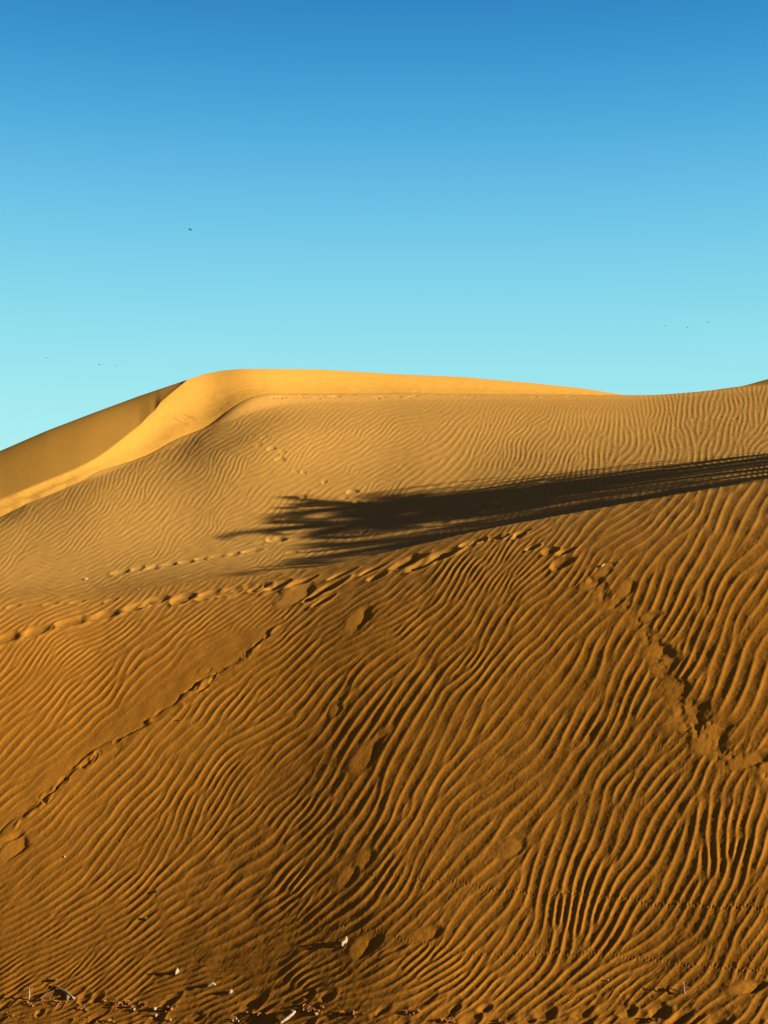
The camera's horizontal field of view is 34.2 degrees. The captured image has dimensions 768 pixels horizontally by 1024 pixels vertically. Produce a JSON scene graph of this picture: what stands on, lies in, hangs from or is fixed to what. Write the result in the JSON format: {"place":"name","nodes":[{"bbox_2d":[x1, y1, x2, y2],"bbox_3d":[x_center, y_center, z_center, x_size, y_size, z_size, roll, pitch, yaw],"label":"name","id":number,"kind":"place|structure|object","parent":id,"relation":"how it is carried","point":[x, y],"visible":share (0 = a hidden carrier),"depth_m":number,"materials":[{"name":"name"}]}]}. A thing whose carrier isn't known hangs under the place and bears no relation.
{"place":"outdoors","nodes":[
{"label":"outdoors","id":0,"kind":"place"},
{"bbox_2d":[0,369,620,516],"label":"dune","id":1,"kind":"structure","parent":0,"point":[49,462],"depth_m":43.81,"materials":[{"name":"orange sand"}]},
{"bbox_2d":[0,478,767,1023],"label":"foreground dune","id":2,"kind":"structure","parent":0,"point":[514,772],"depth_m":13.11,"materials":[{"name":"orange sand"}]},
{"bbox_2d":[54,985,74,998],"bbox_3d":[-3.081,4.614,12.042,0.026,0.027,0.441,0,0,-40],"label":"driftwood stick","id":3,"kind":"object","parent":2,"relation":"on","point":[65,991],"visible":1,"depth_m":12.01,"materials":[{"name":"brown wood"}]},
{"bbox_2d":[280,1009,295,1023],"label":"driftwood stick","id":4,"kind":"object","parent":2,"relation":"on","point":[289,1016],"visible":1,"depth_m":10.33,"materials":[{"name":"brown wood"}]},
{"bbox_2d":[6,998,659,1023],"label":"sand clods","id":5,"kind":"object","parent":2,"relation":"on","point":[308,1010],"visible":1,"depth_m":10.59,"materials":[{"name":"brown sand"}]},
{"bbox_2d":[341,936,347,945],"bbox_3d":[-0.347,3.770,10.983,0.064,0.076,0.013,0,-14,-28],"label":"litter scrap","id":6,"kind":"object","parent":2,"relation":"on","point":[344,941],"visible":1,"depth_m":10.98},
{"bbox_2d":[0,385,767,594],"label":"dune","id":7,"kind":"structure","parent":0,"point":[271,483],"depth_m":30.59,"materials":[{"name":"sand"}]},
{"bbox_2d":[0,0,767,450],"label":"sky","id":8,"kind":"structure","parent":0,"point":[548,192],"materials":[{"name":"blue"}]},
{"bbox_2d":[717,379,767,389],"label":"distant dune","id":9,"kind":"structure","parent":0,"point":[763,382],"depth_m":73.75,"materials":[{"name":"sand"}]}
]}

